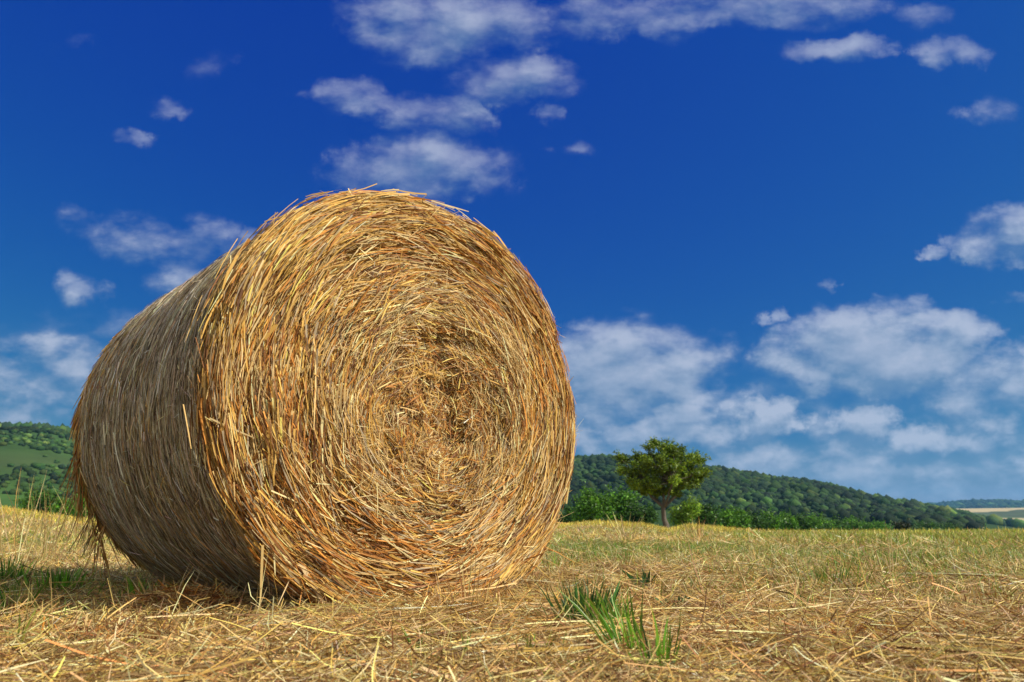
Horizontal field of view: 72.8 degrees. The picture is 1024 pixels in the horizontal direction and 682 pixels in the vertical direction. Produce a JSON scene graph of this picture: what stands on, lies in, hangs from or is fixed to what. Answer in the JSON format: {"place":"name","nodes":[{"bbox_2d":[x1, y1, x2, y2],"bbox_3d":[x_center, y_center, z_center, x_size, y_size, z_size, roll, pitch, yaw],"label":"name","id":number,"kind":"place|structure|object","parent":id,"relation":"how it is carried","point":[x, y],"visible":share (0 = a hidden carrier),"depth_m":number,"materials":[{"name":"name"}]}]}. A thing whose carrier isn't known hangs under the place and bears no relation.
{"place":"outdoors","nodes":[
{"label":"outdoors","id":0,"kind":"place"},
{"bbox_2d":[0,509,1023,681],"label":"ground","id":1,"kind":"structure","parent":0,"point":[52,534],"depth_m":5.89,"materials":[{"name":"plant"}]},
{"bbox_2d":[0,553,37,586],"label":"grass tuft","id":2,"kind":"object","parent":1,"relation":"on","point":[11,571],"visible":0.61,"depth_m":2.63,"materials":[{"name":"plant"}]},
{"bbox_2d":[0,607,46,655],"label":"grass tuft","id":3,"kind":"object","parent":1,"relation":"on","point":[27,627],"visible":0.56,"depth_m":1.19,"materials":[{"name":"yellow plant"}]},
{"bbox_2d":[0,578,48,616],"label":"grass tuft","id":4,"kind":"object","parent":1,"relation":"on","point":[19,600],"visible":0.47,"depth_m":1.77,"materials":[{"name":"green plant"}]},
{"bbox_2d":[0,471,83,567],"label":"dry grass clump","id":5,"kind":"object","parent":1,"relation":"on","point":[15,543],"visible":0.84,"depth_m":3.93,"materials":[{"name":"beige plant"}]},
{"bbox_2d":[12,481,75,512],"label":"bush","id":6,"kind":"object","parent":1,"relation":"on","point":[51,496],"visible":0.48,"depth_m":48.39,"materials":[{"name":"green plant"}]},
{"bbox_2d":[8,483,97,564],"bbox_3d":[-2.758,1.131,4.319,0.592,0.537,0.493,0,-15,0],"label":"dry grass clump","id":7,"kind":"object","parent":1,"relation":"on","point":[44,550],"visible":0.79,"depth_m":4.28,"materials":[{"name":"beige plant"}]},
{"bbox_2d":[9,561,99,593],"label":"grass tuft","id":8,"kind":"object","parent":1,"relation":"on","point":[65,579],"visible":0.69,"depth_m":2.38,"materials":[{"name":"green plant"}]},
{"bbox_2d":[46,498,76,516],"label":"bush","id":9,"kind":"object","parent":1,"relation":"on","point":[56,506],"visible":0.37,"depth_m":47.38,"materials":[{"name":"green plant"}]},
{"bbox_2d":[66,493,95,518],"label":"bush","id":10,"kind":"object","parent":1,"relation":"on","point":[85,513],"visible":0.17,"depth_m":51.11,"materials":[{"name":"green plant"}]},
{"bbox_2d":[55,490,111,557],"bbox_3d":[-2.928,1.225,4.720,0.725,0.587,0.421,0,-15,0],"label":"dry grass clump","id":11,"kind":"object","parent":1,"relation":"on","point":[86,536],"visible":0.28,"depth_m":4.74,"materials":[{"name":"beige plant"}]},
{"bbox_2d":[0,609,172,653],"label":"hay heap","id":12,"kind":"object","parent":1,"relation":"on","point":[89,627],"visible":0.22,"depth_m":1.29,"materials":[{"name":"plant"}]},
{"bbox_2d":[53,622,157,631],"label":"straw stalk","id":13,"kind":"object","parent":1,"relation":"on","point":[115,623],"visible":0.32,"depth_m":1.36,"materials":[{"name":"beige plant"}]},
{"bbox_2d":[124,573,166,594],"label":"grass tuft","id":14,"kind":"object","parent":1,"relation":"on","point":[131,587],"visible":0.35,"depth_m":2.05,"materials":[{"name":"green plant"}]},
{"bbox_2d":[130,570,164,597],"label":"dry grass clump","id":15,"kind":"object","parent":1,"relation":"on","point":[150,588],"visible":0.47,"depth_m":1.89,"materials":[{"name":"plant"}]},
{"bbox_2d":[105,565,253,619],"bbox_3d":[-0.840,0.657,1.769,0.385,0.166,0.219,0,-15,0],"label":"hay heap","id":16,"kind":"object","parent":1,"relation":"on","point":[193,592],"visible":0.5,"depth_m":1.75,"materials":[{"name":"plant"}]},
{"bbox_2d":[53,183,582,613],"bbox_3d":[-0.671,0.277,2.490,1.358,1.299,1.480,14,-20,-41],"label":"hay bale","id":17,"kind":"object","parent":1,"relation":"on","point":[304,398],"visible":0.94,"depth_m":1.94},
{"bbox_2d":[222,630,434,681],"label":"hay heap","id":18,"kind":"object","parent":1,"relation":"on","point":[320,652],"visible":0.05,"depth_m":1.06,"materials":[{"name":"plant"}]},
{"bbox_2d":[401,623,426,651],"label":"grass tuft","id":19,"kind":"object","parent":1,"relation":"on","point":[405,633],"visible":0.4,"depth_m":1.20,"materials":[{"name":"plant"}]},
{"bbox_2d":[320,580,560,614],"bbox_3d":[-0.189,0.704,1.865,0.737,0.126,0.385,0,-15,0],"label":"hay heap","id":20,"kind":"object","parent":1,"relation":"on","point":[436,596],"visible":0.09,"depth_m":1.83,"materials":[{"name":"plant"}]},
{"bbox_2d":[423,544,499,617],"bbox_3d":[-0.119,0.582,1.697,0.213,0.171,0.161,6,-16,-21],"label":"dry grass clump","id":21,"kind":"object","parent":1,"relation":"on","point":[464,595],"visible":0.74,"depth_m":1.69,"materials":[{"name":"beige plant"}]},
{"bbox_2d":[461,627,472,662],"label":"grass tuft","id":22,"kind":"object","parent":1,"relation":"on","point":[467,640],"visible":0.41,"depth_m":1.14,"materials":[{"name":"plant"}]},
{"bbox_2d":[412,643,547,658],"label":"straw stalk","id":23,"kind":"object","parent":1,"relation":"on","point":[492,644],"visible":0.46,"depth_m":1.13,"materials":[{"name":"beige plant"}]},
{"bbox_2d":[0,505,1023,681],"bbox_3d":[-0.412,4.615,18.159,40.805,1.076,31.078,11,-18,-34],"label":"cut straw","id":24,"kind":"object","parent":1,"relation":"on","point":[114,671],"visible":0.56,"depth_m":1.25,"materials":[{"name":"beige plant"}]},
{"bbox_2d":[498,630,556,660],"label":"grass tuft","id":25,"kind":"object","parent":1,"relation":"on","point":[527,643],"visible":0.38,"depth_m":1.12,"materials":[{"name":"plant"}]},
{"bbox_2d":[536,549,575,570],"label":"grass tuft","id":26,"kind":"object","parent":1,"relation":"on","point":[554,560],"visible":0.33,"depth_m":3.52,"materials":[{"name":"plant"}]},
{"bbox_2d":[556,498,578,523],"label":"bush","id":27,"kind":"object","parent":1,"relation":"on","point":[568,518],"visible":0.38,"depth_m":63.40,"materials":[{"name":"green plant"}]},
{"bbox_2d":[535,578,634,629],"bbox_3d":[0.152,0.559,1.466,0.217,0.120,0.187,0,-15,0],"label":"grass tuft","id":28,"kind":"object","parent":1,"relation":"on","point":[592,599],"visible":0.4,"depth_m":1.47,"materials":[{"name":"green plant"}]},
{"bbox_2d":[566,482,616,521],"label":"bush","id":29,"kind":"object","parent":1,"relation":"on","point":[589,504],"visible":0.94,"depth_m":55.39,"materials":[{"name":"green plant"}]},
{"bbox_2d":[553,583,642,664],"bbox_3d":[0.158,0.473,1.163,0.163,0.141,0.126,-8,-17,28],"label":"grass tuft","id":30,"kind":"object","parent":1,"relation":"on","point":[608,629],"visible":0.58,"depth_m":1.14,"materials":[{"name":"green plant"}]},
{"bbox_2d":[570,588,636,632],"bbox_3d":[0.186,0.552,1.417,0.132,0.101,0.095,0,-15,0],"label":"grass tuft","id":31,"kind":"object","parent":1,"relation":"on","point":[601,608],"visible":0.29,"depth_m":1.41,"materials":[{"name":"green plant"}]},
{"bbox_2d":[601,483,641,522],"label":"bush","id":32,"kind":"object","parent":1,"relation":"on","point":[620,500],"visible":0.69,"depth_m":59.09,"materials":[{"name":"green plant"}]},
{"bbox_2d":[606,514,643,539],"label":"dry grass clump","id":33,"kind":"object","parent":1,"relation":"on","point":[621,528],"visible":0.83,"depth_m":10.30,"materials":[{"name":"beige plant"}]},
{"bbox_2d":[620,568,656,588],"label":"weed","id":34,"kind":"object","parent":1,"relation":"on","point":[647,578],"visible":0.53,"depth_m":2.54,"materials":[{"name":"green plant"}]},
{"bbox_2d":[623,500,658,523],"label":"bush","id":35,"kind":"object","parent":1,"relation":"on","point":[637,512],"visible":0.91,"depth_m":56.85,"materials":[{"name":"green plant"}]},
{"bbox_2d":[610,628,688,665],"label":"grass tuft","id":36,"kind":"object","parent":1,"relation":"on","point":[636,643],"visible":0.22,"depth_m":1.12,"materials":[{"name":"green plant"}]},
{"bbox_2d":[622,605,682,670],"bbox_3d":[0.210,0.451,1.044,0.094,0.112,0.112,0,-15,0],"label":"grass tuft","id":37,"kind":"object","parent":1,"relation":"on","point":[668,643],"visible":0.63,"depth_m":1.04,"materials":[{"name":"green plant"}]},
{"bbox_2d":[611,437,712,527],"bbox_3d":[7.157,6.798,32.608,4.268,4.590,4.199,12,-19,-37],"label":"fruit tree","id":38,"kind":"object","parent":1,"relation":"on","point":[679,473],"visible":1,"depth_m":32.14,"materials":[{"name":"green plant"}]},
{"bbox_2d":[654,594,689,610],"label":"weed","id":39,"kind":"object","parent":1,"relation":"on","point":[679,599],"visible":0.27,"depth_m":1.82,"materials":[{"name":"green plant"}]},
{"bbox_2d":[667,493,703,525],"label":"bush","id":40,"kind":"object","parent":1,"relation":"on","point":[689,512],"visible":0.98,"depth_m":52.26,"materials":[{"name":"green plant"}]},
{"bbox_2d":[669,595,702,619],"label":"straw stalk","id":41,"kind":"object","parent":1,"relation":"on","point":[672,615],"visible":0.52,"depth_m":1.71,"materials":[{"name":"beige plant"}]},
{"bbox_2d":[682,517,715,540],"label":"dry grass clump","id":42,"kind":"object","parent":1,"relation":"on","point":[698,533],"visible":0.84,"depth_m":10.27,"materials":[{"name":"beige plant"}]},
{"bbox_2d":[676,543,723,593],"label":"dry grass clump","id":43,"kind":"object","parent":1,"relation":"on","point":[697,574],"visible":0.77,"depth_m":2.11,"materials":[{"name":"beige plant"}]},
{"bbox_2d":[695,497,721,525],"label":"bush","id":44,"kind":"object","parent":1,"relation":"on","point":[710,513],"visible":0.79,"depth_m":61.37,"materials":[{"name":"green plant"}]},
{"bbox_2d":[713,504,740,527],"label":"bush","id":45,"kind":"object","parent":1,"relation":"on","point":[727,515],"visible":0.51,"depth_m":66.35,"materials":[{"name":"green plant"}]},
{"bbox_2d":[733,506,752,529],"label":"hedgerow tree","id":46,"kind":"object","parent":1,"relation":"on","point":[744,519],"visible":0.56,"depth_m":71.50,"materials":[{"name":"green plant"}]},
{"bbox_2d":[740,507,775,530],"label":"hedgerow tree","id":47,"kind":"object","parent":1,"relation":"on","point":[757,522],"visible":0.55,"depth_m":76.45,"materials":[{"name":"green plant"}]},
{"bbox_2d":[734,590,782,620],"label":"straw stalk","id":48,"kind":"object","parent":1,"relation":"on","point":[763,599],"visible":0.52,"depth_m":1.85,"materials":[{"name":"beige plant"}]},
{"bbox_2d":[731,581,807,605],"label":"straw stalk","id":49,"kind":"object","parent":1,"relation":"on","point":[775,588],"visible":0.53,"depth_m":2.20,"materials":[{"name":"beige plant"}]},
{"bbox_2d":[760,504,788,529],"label":"hedgerow tree","id":50,"kind":"object","parent":1,"relation":"on","point":[777,523],"visible":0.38,"depth_m":81.27,"materials":[{"name":"green plant"}]},
{"bbox_2d":[777,508,802,530],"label":"hedgerow tree","id":51,"kind":"object","parent":1,"relation":"on","point":[792,524],"visible":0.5,"depth_m":86.08,"materials":[{"name":"green plant"}]},
{"bbox_2d":[787,588,817,609],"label":"grass tuft","id":52,"kind":"object","parent":1,"relation":"on","point":[801,599],"visible":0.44,"depth_m":1.77,"materials":[{"name":"beige plant"}]},
{"bbox_2d":[792,512,817,530],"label":"hedgerow tree","id":53,"kind":"object","parent":1,"relation":"on","point":[804,523],"visible":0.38,"depth_m":90.98,"materials":[{"name":"green plant"}]},
{"bbox_2d":[803,512,825,529],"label":"bush","id":54,"kind":"object","parent":1,"relation":"on","point":[816,519],"visible":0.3,"depth_m":95.60,"materials":[{"name":"green plant"}]},
{"bbox_2d":[819,525,830,530],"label":"bush","id":55,"kind":"object","parent":1,"relation":"on","point":[825,527],"visible":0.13,"depth_m":61.88,"materials":[{"name":"green plant"}]},
{"bbox_2d":[815,512,837,530],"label":"hedgerow tree","id":56,"kind":"object","parent":1,"relation":"on","point":[828,523],"visible":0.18,"depth_m":100.57,"materials":[{"name":"green plant"}]},
{"bbox_2d":[790,558,877,585],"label":"grass tuft","id":57,"kind":"object","parent":1,"relation":"on","point":[819,575],"visible":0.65,"depth_m":2.59,"materials":[{"name":"plant"}]},
{"bbox_2d":[675,609,995,656],"bbox_3d":[0.592,0.555,1.292,0.636,0.113,0.333,0,-15,0],"label":"hay heap","id":58,"kind":"object","parent":1,"relation":"on","point":[770,629],"visible":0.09,"depth_m":1.29,"materials":[{"name":"plant"}]},
{"bbox_2d":[828,514,849,530],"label":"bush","id":59,"kind":"object","parent":1,"relation":"on","point":[840,525],"visible":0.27,"depth_m":105.47,"materials":[{"name":"green plant"}]},
{"bbox_2d":[838,514,875,529],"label":"bush","id":60,"kind":"object","parent":1,"relation":"on","point":[854,525],"visible":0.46,"depth_m":130.01,"materials":[{"name":"green plant"}]},
{"bbox_2d":[843,600,893,614],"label":"straw stalk","id":61,"kind":"object","parent":1,"relation":"on","point":[871,602],"visible":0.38,"depth_m":1.73,"materials":[{"name":"beige plant"}]},
{"bbox_2d":[865,517,894,529],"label":"bush","id":62,"kind":"object","parent":1,"relation":"on","point":[878,525],"visible":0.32,"depth_m":136.32,"materials":[{"name":"green plant"}]},
{"bbox_2d":[851,524,909,574],"bbox_3d":[1.628,0.914,3.060,0.150,0.246,0.239,6,-16,-20],"label":"dry grass clump","id":63,"kind":"object","parent":1,"relation":"on","point":[889,567],"visible":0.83,"depth_m":3.03,"materials":[{"name":"beige plant"}]},
{"bbox_2d":[890,517,915,530],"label":"bush","id":64,"kind":"object","parent":1,"relation":"on","point":[900,525],"visible":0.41,"depth_m":76.16,"materials":[{"name":"green plant"}]},
{"bbox_2d":[913,520,945,530],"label":"bush","id":65,"kind":"object","parent":1,"relation":"on","point":[926,526],"visible":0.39,"depth_m":141.57,"materials":[{"name":"green plant"}]},
{"bbox_2d":[873,637,1022,660],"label":"straw stalk","id":66,"kind":"object","parent":1,"relation":"on","point":[957,641],"visible":0.35,"depth_m":1.15,"materials":[{"name":"beige plant"}]},
{"bbox_2d":[940,518,963,529],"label":"bush","id":67,"kind":"object","parent":1,"relation":"on","point":[953,526],"visible":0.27,"depth_m":148.42,"materials":[{"name":"green plant"}]},
{"bbox_2d":[0,430,1023,530],"bbox_3d":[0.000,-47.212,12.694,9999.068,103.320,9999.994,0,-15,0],"label":"hills","id":68,"kind":"structure","parent":0,"point":[15,453],"depth_m":365.69,"materials":[{"name":"green plant"}]},
{"bbox_2d":[0,421,71,431],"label":"ridge forest","id":69,"kind":"object","parent":68,"relation":"on","point":[44,425],"visible":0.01,"depth_m":540.39,"materials":[{"name":"green plant"}]},
{"bbox_2d":[0,426,77,497],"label":"hillside scrub","id":70,"kind":"object","parent":68,"relation":"on","point":[39,442],"visible":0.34,"depth_m":351.03,"materials":[{"name":"green plant"}]},
{"bbox_2d":[561,453,986,529],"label":"hill forest","id":71,"kind":"object","parent":68,"relation":"on","point":[722,486],"visible":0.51,"depth_m":395.68,"materials":[{"name":"green plant"}]},
{"bbox_2d":[929,498,1023,508],"bbox_3d":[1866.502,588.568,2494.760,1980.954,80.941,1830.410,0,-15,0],"label":"distant forest","id":72,"kind":"object","parent":68,"relation":"on","point":[984,503],"visible":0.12,"depth_m":2663.13,"materials":[{"name":"green plant"}]},
{"bbox_2d":[967,510,1023,528],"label":"valley trees","id":73,"kind":"object","parent":68,"relation":"on","point":[994,519],"visible":0.38,"depth_m":582.82,"materials":[{"name":"green plant"}]},
{"bbox_2d":[0,0,1023,502],"label":"sky","id":74,"kind":"structure","parent":0,"point":[773,237],"materials":[{"name":"blue"}]}
]}

